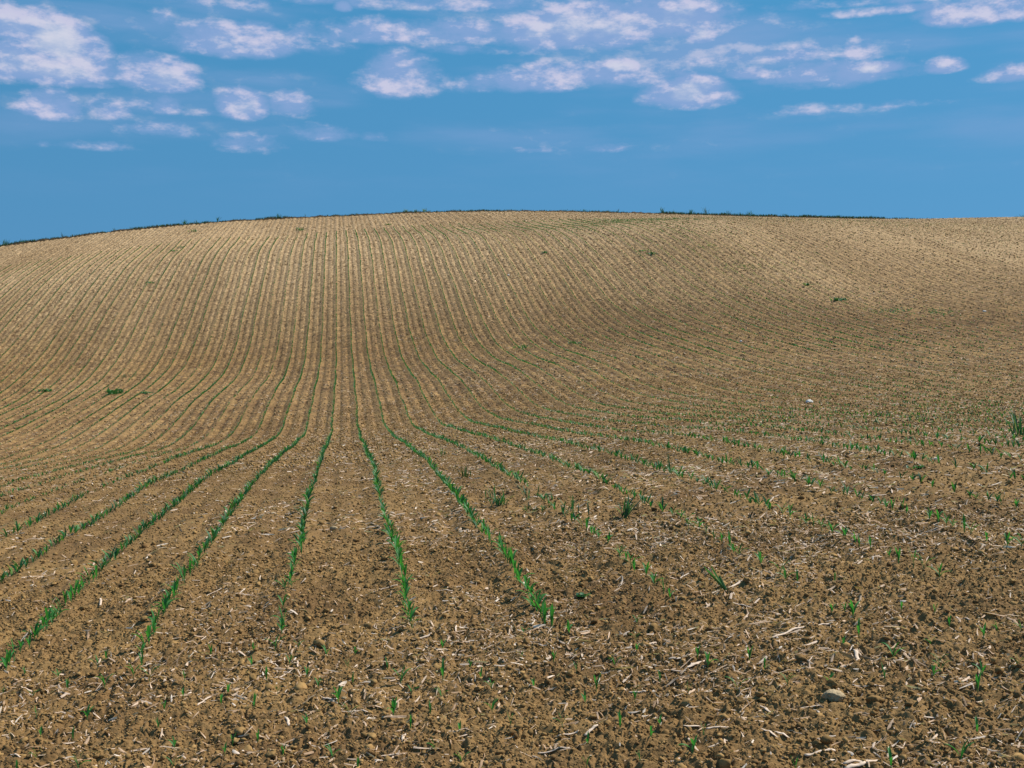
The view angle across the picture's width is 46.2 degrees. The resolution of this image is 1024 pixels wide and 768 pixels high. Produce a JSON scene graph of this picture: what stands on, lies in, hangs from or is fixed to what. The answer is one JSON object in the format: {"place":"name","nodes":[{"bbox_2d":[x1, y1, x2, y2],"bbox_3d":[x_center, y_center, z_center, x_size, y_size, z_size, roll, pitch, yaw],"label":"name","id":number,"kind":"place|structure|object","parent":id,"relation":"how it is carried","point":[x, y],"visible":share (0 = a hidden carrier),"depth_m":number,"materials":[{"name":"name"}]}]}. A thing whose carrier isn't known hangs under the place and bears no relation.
{"place":"outdoors","nodes":[
{"label":"outdoors","id":0,"kind":"place"},
{"bbox_2d":[0,211,1023,767],"bbox_3d":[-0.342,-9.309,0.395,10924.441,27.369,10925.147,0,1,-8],"label":"field ground","id":1,"kind":"structure","parent":0,"point":[162,317],"depth_m":16.42,"materials":[{"name":"soil"}]},
{"bbox_2d":[0,650,8,670],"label":"maize seedling","id":2,"kind":"object","parent":1,"relation":"on","point":[5,662],"visible":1,"depth_m":6.65,"materials":[{"name":"green plant"}]},
{"bbox_2d":[5,648,13,665],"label":"maize seedling","id":3,"kind":"object","parent":1,"relation":"on","point":[10,654],"visible":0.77,"depth_m":6.81,"materials":[{"name":"green plant"}]},
{"bbox_2d":[7,638,21,660],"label":"maize seedling","id":4,"kind":"object","parent":1,"relation":"on","point":[13,648],"visible":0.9,"depth_m":6.92,"materials":[{"name":"green plant"}]},
{"bbox_2d":[10,638,23,651],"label":"maize seedling","id":5,"kind":"object","parent":1,"relation":"on","point":[21,643],"visible":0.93,"depth_m":7.04,"materials":[{"name":"green plant"}]},
{"bbox_2d":[21,618,47,640],"bbox_3d":[-2.897,1.510,7.306,0.033,0.170,0.189,1,1,39],"label":"maize seedling","id":6,"kind":"object","parent":1,"relation":"on","point":[35,631],"visible":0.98,"depth_m":7.30,"materials":[{"name":"green plant"}]},
{"bbox_2d":[39,615,53,631],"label":"maize seedling","id":7,"kind":"object","parent":1,"relation":"on","point":[43,619],"visible":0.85,"depth_m":7.52,"materials":[{"name":"green plant"}]},
{"bbox_2d":[39,607,55,629],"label":"maize seedling","id":8,"kind":"object","parent":1,"relation":"on","point":[48,614],"visible":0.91,"depth_m":7.61,"materials":[{"name":"green plant"}]},
{"bbox_2d":[50,609,61,624],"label":"maize seedling","id":9,"kind":"object","parent":1,"relation":"on","point":[52,615],"visible":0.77,"depth_m":7.72,"materials":[{"name":"green plant"}]},
{"bbox_2d":[47,603,68,618],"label":"maize seedling","id":10,"kind":"object","parent":1,"relation":"on","point":[57,610],"visible":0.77,"depth_m":7.83,"materials":[{"name":"green plant"}]},
{"bbox_2d":[66,586,71,600],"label":"maize seedling","id":11,"kind":"object","parent":1,"relation":"on","point":[69,593],"visible":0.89,"depth_m":8.33,"materials":[{"name":"green plant"}]},
{"bbox_2d":[70,581,77,599],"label":"maize seedling","id":12,"kind":"object","parent":1,"relation":"on","point":[75,589],"visible":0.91,"depth_m":8.44,"materials":[{"name":"green plant"}]},
{"bbox_2d":[80,705,93,719],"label":"maize seedling","id":13,"kind":"object","parent":1,"relation":"on","point":[88,712],"visible":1,"depth_m":5.77,"materials":[{"name":"green plant"}]},
{"bbox_2d":[80,567,97,584],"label":"maize seedling","id":14,"kind":"object","parent":1,"relation":"on","point":[88,575],"visible":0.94,"depth_m":8.91,"materials":[{"name":"green plant"}]},
{"bbox_2d":[94,673,113,688],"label":"maize seedling","id":15,"kind":"object","parent":1,"relation":"on","point":[104,682],"visible":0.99,"depth_m":6.21,"materials":[{"name":"green plant"}]},
{"bbox_2d":[105,387,123,393],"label":"weed clump","id":16,"kind":"object","parent":1,"relation":"on","point":[117,391],"visible":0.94,"depth_m":52.44,"materials":[{"name":"green plant"}]},
{"bbox_2d":[132,630,155,649],"bbox_3d":[-2.109,1.474,6.886,0.172,0.148,0.016,-1,1,-41],"label":"maize seedling","id":17,"kind":"object","parent":1,"relation":"on","point":[142,637],"visible":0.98,"depth_m":6.88,"materials":[{"name":"green plant"}]},
{"bbox_2d":[145,625,150,643],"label":"maize seedling","id":18,"kind":"object","parent":1,"relation":"on","point":[148,631],"visible":0.79,"depth_m":7.01,"materials":[{"name":"green plant"}]},
{"bbox_2d":[146,608,156,622],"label":"maize seedling","id":19,"kind":"object","parent":1,"relation":"on","point":[154,618],"visible":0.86,"depth_m":7.25,"materials":[{"name":"green plant"}]},
{"bbox_2d":[152,621,159,633],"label":"maize seedling","id":20,"kind":"object","parent":1,"relation":"on","point":[153,626],"visible":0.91,"depth_m":7.17,"materials":[{"name":"green plant"}]},
{"bbox_2d":[154,593,170,615],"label":"maize seedling","id":21,"kind":"object","parent":1,"relation":"on","point":[165,603],"visible":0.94,"depth_m":7.51,"materials":[{"name":"green plant"}]},
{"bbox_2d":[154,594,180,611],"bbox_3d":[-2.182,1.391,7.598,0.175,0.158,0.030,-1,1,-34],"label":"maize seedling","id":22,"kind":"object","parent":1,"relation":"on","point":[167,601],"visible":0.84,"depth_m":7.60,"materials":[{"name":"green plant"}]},
{"bbox_2d":[171,582,175,598],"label":"maize seedling","id":23,"kind":"object","parent":1,"relation":"on","point":[174,589],"visible":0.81,"depth_m":7.96,"materials":[{"name":"green plant"}]},
{"bbox_2d":[277,617,286,633],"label":"maize seedling","id":24,"kind":"object","parent":1,"relation":"on","point":[282,625],"visible":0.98,"depth_m":7.01,"materials":[{"name":"green plant"}]},
{"bbox_2d":[277,594,288,609],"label":"maize seedling","id":25,"kind":"object","parent":1,"relation":"on","point":[284,600],"visible":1,"depth_m":7.46,"materials":[{"name":"green plant"}]},
{"bbox_2d":[287,567,294,581],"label":"maize seedling","id":26,"kind":"object","parent":1,"relation":"on","point":[291,573],"visible":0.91,"depth_m":8.19,"materials":[{"name":"green plant"}]},
{"bbox_2d":[324,743,340,757],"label":"maize seedling","id":27,"kind":"object","parent":1,"relation":"on","point":[332,754],"visible":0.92,"depth_m":4.98,"materials":[{"name":"green plant"}]},
{"bbox_2d":[333,685,342,702],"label":"maize seedling","id":28,"kind":"object","parent":1,"relation":"on","point":[339,692],"visible":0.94,"depth_m":5.82,"materials":[{"name":"green plant"}]},
{"bbox_2d":[387,697,396,714],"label":"maize seedling","id":29,"kind":"object","parent":1,"relation":"on","point":[393,703],"visible":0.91,"depth_m":5.51,"materials":[{"name":"green plant"}]},
{"bbox_2d":[395,546,405,558],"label":"maize seedling","id":30,"kind":"object","parent":1,"relation":"on","point":[400,552],"visible":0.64,"depth_m":8.67,"materials":[{"name":"green plant"}]},
{"bbox_2d":[393,664,410,683],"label":"maize seedling","id":31,"kind":"object","parent":1,"relation":"on","point":[402,676],"visible":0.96,"depth_m":6.03,"materials":[{"name":"green plant"}]},
{"bbox_2d":[399,584,410,600],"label":"maize seedling","id":32,"kind":"object","parent":1,"relation":"on","point":[406,591],"visible":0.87,"depth_m":7.58,"materials":[{"name":"green plant"}]},
{"bbox_2d":[402,599,412,618],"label":"maize seedling","id":33,"kind":"object","parent":1,"relation":"on","point":[409,605],"visible":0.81,"depth_m":7.22,"materials":[{"name":"green plant"}]},
{"bbox_2d":[401,602,417,623],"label":"maize seedling","id":34,"kind":"object","parent":1,"relation":"on","point":[412,612],"visible":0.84,"depth_m":7.12,"materials":[{"name":"green plant"}]},
{"bbox_2d":[440,658,443,680],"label":"maize seedling","id":35,"kind":"object","parent":1,"relation":"on","point":[442,669],"visible":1,"depth_m":6.00,"materials":[{"name":"green plant"}]},
{"bbox_2d":[457,465,471,477],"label":"grass tuft","id":36,"kind":"object","parent":1,"relation":"on","point":[466,474],"visible":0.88,"depth_m":14.79,"materials":[{"name":"green plant"}]},
{"bbox_2d":[0,209,930,246],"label":"earth bank","id":37,"kind":"structure","parent":1,"relation":"on","point":[16,243],"depth_m":111.03,"materials":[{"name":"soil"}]},
{"bbox_2d":[485,484,495,496],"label":"grass tuft","id":38,"kind":"object","parent":1,"relation":"on","point":[491,492],"visible":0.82,"depth_m":12.16,"materials":[{"name":"green plant"}]},
{"bbox_2d":[488,492,513,505],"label":"grass tuft","id":39,"kind":"object","parent":1,"relation":"on","point":[496,500],"visible":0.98,"depth_m":11.53,"materials":[{"name":"green plant"}]},
{"bbox_2d":[493,541,512,557],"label":"maize seedling","id":40,"kind":"object","parent":1,"relation":"on","point":[502,548],"visible":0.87,"depth_m":8.70,"materials":[{"name":"green plant"}]},
{"bbox_2d":[0,217,1023,581],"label":"maize rows","id":41,"kind":"object","parent":1,"relation":"on","point":[378,483],"visible":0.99,"depth_m":28.95,"materials":[{"name":"green plant"}]},
{"bbox_2d":[0,448,1023,767],"bbox_3d":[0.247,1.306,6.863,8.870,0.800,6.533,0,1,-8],"label":"straw litter","id":42,"kind":"object","parent":1,"relation":"on","point":[656,539],"visible":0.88,"depth_m":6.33,"materials":[{"name":"beige plant"}]},
{"bbox_2d":[0,241,1023,448],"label":"soil clods","id":43,"kind":"object","parent":1,"relation":"on","point":[646,359],"visible":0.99,"depth_m":54.65,"materials":[{"name":"brown soil"}]},
{"bbox_2d":[0,211,1023,335],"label":"soil clods","id":44,"kind":"object","parent":1,"relation":"on","point":[783,218],"visible":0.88,"depth_m":87.94,"materials":[{"name":"brown soil"}]},
{"bbox_2d":[0,349,1023,483],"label":"straw litter","id":45,"kind":"object","parent":1,"relation":"on","point":[339,436],"visible":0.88,"depth_m":33.04,"materials":[{"name":"beige plant"}]},
{"bbox_2d":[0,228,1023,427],"bbox_3d":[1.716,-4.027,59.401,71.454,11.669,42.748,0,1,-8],"label":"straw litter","id":46,"kind":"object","parent":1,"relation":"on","point":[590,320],"visible":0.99,"depth_m":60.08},
{"bbox_2d":[0,498,1023,767],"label":"soil clods","id":47,"kind":"object","parent":1,"relation":"on","point":[482,696],"visible":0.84,"depth_m":6.32,"materials":[{"name":"brown soil"}]},
{"bbox_2d":[0,423,1023,612],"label":"soil clods","id":48,"kind":"object","parent":1,"relation":"on","point":[489,512],"visible":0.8,"depth_m":12.21,"materials":[{"name":"brown soil"}]},
{"bbox_2d":[0,364,1023,500],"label":"soil clods","id":49,"kind":"object","parent":1,"relation":"on","point":[308,449],"visible":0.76,"depth_m":27.41,"materials":[{"name":"brown soil"}]},
{"bbox_2d":[0,417,1023,583],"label":"straw litter","id":50,"kind":"object","parent":1,"relation":"on","point":[660,473],"visible":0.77,"depth_m":13.89,"materials":[{"name":"beige plant"}]},
{"bbox_2d":[0,417,1023,586],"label":"soil clods","id":51,"kind":"object","parent":1,"relation":"on","point":[465,527],"visible":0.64,"depth_m":13.26,"materials":[{"name":"brown soil"}]},
{"bbox_2d":[1,211,1023,303],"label":"straw litter","id":52,"kind":"object","parent":1,"relation":"on","point":[548,235],"visible":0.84,"depth_m":91.94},
{"bbox_2d":[509,549,516,567],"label":"maize seedling","id":53,"kind":"object","parent":1,"relation":"on","point":[512,555],"visible":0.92,"depth_m":8.28,"materials":[{"name":"green plant"}]},
{"bbox_2d":[512,559,516,575],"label":"maize seedling","id":54,"kind":"object","parent":1,"relation":"on","point":[514,563],"visible":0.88,"depth_m":8.11,"materials":[{"name":"green plant"}]},
{"bbox_2d":[514,567,533,585],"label":"maize seedling","id":55,"kind":"object","parent":1,"relation":"on","point":[519,574],"visible":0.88,"depth_m":7.82,"materials":[{"name":"green plant"}]},
{"bbox_2d":[516,577,539,593],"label":"maize seedling","id":56,"kind":"object","parent":1,"relation":"on","point":[527,583],"visible":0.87,"depth_m":7.55,"materials":[{"name":"green plant"}]},
{"bbox_2d":[517,584,539,598],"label":"maize seedling","id":57,"kind":"object","parent":1,"relation":"on","point":[532,587],"visible":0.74,"depth_m":7.44,"materials":[{"name":"green plant"}]},
{"bbox_2d":[519,483,539,500],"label":"grass tuft","id":58,"kind":"object","parent":1,"relation":"on","point":[526,495],"visible":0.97,"depth_m":11.79,"materials":[{"name":"green plant"}]},
{"bbox_2d":[523,591,546,611],"bbox_3d":[0.142,1.308,7.135,0.195,0.165,0.040,-1,1,-35],"label":"maize seedling","id":59,"kind":"object","parent":1,"relation":"on","point":[540,599],"visible":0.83,"depth_m":7.14,"materials":[{"name":"green plant"}]},
{"bbox_2d":[522,502,559,511],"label":"weed","id":60,"kind":"object","parent":1,"relation":"on","point":[528,506],"visible":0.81,"depth_m":10.92,"materials":[{"name":"green plant"}]},
{"bbox_2d":[532,596,555,620],"bbox_3d":[0.187,1.320,6.964,0.172,0.173,0.024,0,1,-21],"label":"maize seedling","id":61,"kind":"object","parent":1,"relation":"on","point":[540,610],"visible":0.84,"depth_m":6.95,"materials":[{"name":"green plant"}]},
{"bbox_2d":[542,602,547,623],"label":"maize seedling","id":62,"kind":"object","parent":1,"relation":"on","point":[544,609],"visible":0.92,"depth_m":6.86,"materials":[{"name":"green plant"}]},
{"bbox_2d":[550,603,554,627],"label":"maize seedling","id":63,"kind":"object","parent":1,"relation":"on","point":[551,613],"visible":0.99,"depth_m":6.73,"materials":[{"name":"green plant"}]},
{"bbox_2d":[538,747,569,753],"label":"dry stalk","id":64,"kind":"object","parent":1,"relation":"on","point":[553,750],"visible":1,"depth_m":4.81,"materials":[{"name":"beige plant"}]},
{"bbox_2d":[559,496,588,514],"bbox_3d":[0.523,1.042,10.447,0.220,0.175,0.266,-1,1,-26],"label":"grass tuft","id":65,"kind":"object","parent":1,"relation":"on","point":[572,504],"visible":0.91,"depth_m":10.41,"materials":[{"name":"green plant"}]},
{"bbox_2d":[576,592,589,596],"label":"weed","id":66,"kind":"object","parent":1,"relation":"on","point":[581,594],"visible":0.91,"depth_m":7.37,"materials":[{"name":"green plant"}]},
{"bbox_2d":[584,724,597,735],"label":"dry stalk","id":67,"kind":"object","parent":1,"relation":"on","point":[592,728],"visible":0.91,"depth_m":4.99,"materials":[{"name":"beige plant"}]},
{"bbox_2d":[617,710,621,726],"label":"maize seedling","id":68,"kind":"object","parent":1,"relation":"on","point":[619,715],"visible":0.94,"depth_m":5.00,"materials":[{"name":"green plant"}]},
{"bbox_2d":[615,494,646,518],"bbox_3d":[0.992,1.017,9.976,0.298,0.200,0.168,0,1,-8],"label":"grass tuft","id":69,"kind":"object","parent":1,"relation":"on","point":[625,513],"visible":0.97,"depth_m":9.96,"materials":[{"name":"green plant"}]},
{"bbox_2d":[642,562,649,575],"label":"maize seedling","id":70,"kind":"object","parent":1,"relation":"on","point":[646,568],"visible":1,"depth_m":7.64,"materials":[{"name":"green plant"}]},
{"bbox_2d":[648,572,664,583],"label":"maize seedling","id":71,"kind":"object","parent":1,"relation":"on","point":[653,578],"visible":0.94,"depth_m":7.41,"materials":[{"name":"green plant"}]},
{"bbox_2d":[678,734,697,753],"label":"maize seedling","id":72,"kind":"object","parent":1,"relation":"on","point":[693,743],"visible":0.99,"depth_m":4.54,"materials":[{"name":"green plant"}]},
{"bbox_2d":[687,660,704,667],"bbox_3d":[0.878,1.342,5.754,0.031,0.014,0.131,1,2,44],"label":"corn husk","id":73,"kind":"object","parent":1,"relation":"on","point":[693,664],"visible":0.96,"depth_m":5.74,"materials":[{"name":"beige plant"}]},
{"bbox_2d":[704,651,717,667],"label":"maize seedling","id":74,"kind":"object","parent":1,"relation":"on","point":[707,656],"visible":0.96,"depth_m":5.68,"materials":[{"name":"green plant"}]},
{"bbox_2d":[705,566,726,591],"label":"leaning grass","id":75,"kind":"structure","parent":1,"relation":"on","point":[720,582],"depth_m":7.06,"materials":[{"name":"green plant"}]},
{"bbox_2d":[755,551,764,563],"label":"maize seedling","id":76,"kind":"object","parent":1,"relation":"on","point":[759,556],"visible":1,"depth_m":7.62,"materials":[{"name":"green plant"}]},
{"bbox_2d":[772,626,803,637],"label":"dry stalk","id":77,"kind":"object","parent":1,"relation":"on","point":[788,631],"visible":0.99,"depth_m":6.06,"materials":[{"name":"beige plant"}]},
{"bbox_2d":[804,748,835,756],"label":"dry stalk","id":78,"kind":"object","parent":1,"relation":"on","point":[809,754],"visible":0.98,"depth_m":4.38,"materials":[{"name":"beige plant"}]},
{"bbox_2d":[822,689,846,701],"bbox_3d":[1.341,1.303,5.008,0.096,0.056,0.100,0,1,-8],"label":"field stone","id":79,"kind":"object","parent":1,"relation":"on","point":[834,695],"visible":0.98,"depth_m":4.98,"materials":[{"name":"beige stone"}]},
{"bbox_2d":[829,297,847,300],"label":"weed clump","id":80,"kind":"object","parent":1,"relation":"on","point":[838,298],"visible":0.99,"depth_m":58.16,"materials":[{"name":"green plant"}]},
{"bbox_2d":[848,600,859,618],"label":"maize seedling","id":81,"kind":"object","parent":1,"relation":"on","point":[852,608],"visible":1,"depth_m":6.16,"materials":[{"name":"green plant"}]},
{"bbox_2d":[844,761,866,767],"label":"dry stalk","id":82,"kind":"object","parent":1,"relation":"on","point":[859,764],"visible":1,"depth_m":4.22,"materials":[{"name":"beige plant"}]},
{"bbox_2d":[853,649,859,660],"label":"dry stalk","id":83,"kind":"object","parent":1,"relation":"on","point":[856,653],"visible":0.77,"depth_m":5.58,"materials":[{"name":"beige plant"}]},
{"bbox_2d":[857,618,859,637],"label":"maize seedling","id":84,"kind":"object","parent":1,"relation":"on","point":[858,627],"visible":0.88,"depth_m":5.91,"materials":[{"name":"green plant"}]},
{"bbox_2d":[843,759,877,763],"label":"dry stalk","id":85,"kind":"object","parent":1,"relation":"on","point":[849,761],"visible":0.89,"depth_m":4.25,"materials":[{"name":"beige plant"}]},
{"bbox_2d":[863,304,911,317],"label":"weed patch","id":86,"kind":"object","parent":1,"relation":"on","point":[890,309],"visible":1,"depth_m":54.87,"materials":[{"name":"green plant"}]},
{"bbox_2d":[887,746,892,767],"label":"maize seedling","id":87,"kind":"object","parent":1,"relation":"on","point":[890,755],"visible":1,"depth_m":4.17,"materials":[{"name":"green plant"}]},
{"bbox_2d":[881,642,904,656],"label":"maize seedling","id":88,"kind":"object","parent":1,"relation":"on","point":[894,648],"visible":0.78,"depth_m":5.50,"materials":[{"name":"green plant"}]},
{"bbox_2d":[895,547,900,563],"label":"maize seedling","id":89,"kind":"object","parent":1,"relation":"on","point":[898,554],"visible":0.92,"depth_m":7.37,"materials":[{"name":"green plant"}]},
{"bbox_2d":[906,464,923,468],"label":"weed","id":90,"kind":"object","parent":1,"relation":"on","point":[920,466],"visible":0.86,"depth_m":11.51,"materials":[{"name":"green plant"}]},
{"bbox_2d":[927,563,945,578],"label":"maize seedling","id":91,"kind":"object","parent":1,"relation":"on","point":[939,569],"visible":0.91,"depth_m":6.90,"materials":[{"name":"green plant"}]},
{"bbox_2d":[932,509,942,522],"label":"maize seedling","id":92,"kind":"object","parent":1,"relation":"on","point":[937,515],"visible":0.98,"depth_m":8.40,"materials":[{"name":"green plant"}]},
{"bbox_2d":[928,307,959,317],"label":"weed patch","id":93,"kind":"object","parent":1,"relation":"on","point":[940,312],"visible":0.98,"depth_m":53.94,"materials":[{"name":"green plant"}]},
{"bbox_2d":[947,739,973,760],"bbox_3d":[1.550,1.275,4.149,0.114,0.098,0.011,0,1,-2],"label":"maize seedling","id":94,"kind":"object","parent":1,"relation":"on","point":[963,750],"visible":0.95,"depth_m":4.15,"materials":[{"name":"green plant"}]},
{"bbox_2d":[963,513,965,532],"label":"maize seedling","id":95,"kind":"object","parent":1,"relation":"on","point":[964,521],"visible":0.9,"depth_m":8.06,"materials":[{"name":"green plant"}]},
{"bbox_2d":[975,670,981,691],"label":"maize seedling","id":96,"kind":"object","parent":1,"relation":"on","point":[977,678],"visible":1,"depth_m":4.83,"materials":[{"name":"green plant"}]},
{"bbox_2d":[974,660,985,674],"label":"maize seedling","id":97,"kind":"object","parent":1,"relation":"on","point":[982,668],"visible":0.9,"depth_m":5.09,"materials":[{"name":"green plant"}]},
{"bbox_2d":[980,622,985,638],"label":"maize seedling","id":98,"kind":"object","parent":1,"relation":"on","point":[984,628],"visible":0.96,"depth_m":5.60,"materials":[{"name":"green plant"}]},
{"bbox_2d":[1004,532,1012,545],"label":"maize seedling","id":99,"kind":"object","parent":1,"relation":"on","point":[1006,537],"visible":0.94,"depth_m":7.50,"materials":[{"name":"green plant"}]},
{"bbox_2d":[1004,410,1023,436],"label":"grass tuft","id":100,"kind":"object","parent":1,"relation":"on","point":[1016,426],"visible":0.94,"depth_m":15.25,"materials":[{"name":"green plant"}]},
{"bbox_2d":[0,0,1023,244],"label":"sky","id":101,"kind":"structure","parent":0,"point":[117,114],"materials":[{"name":"blue"}]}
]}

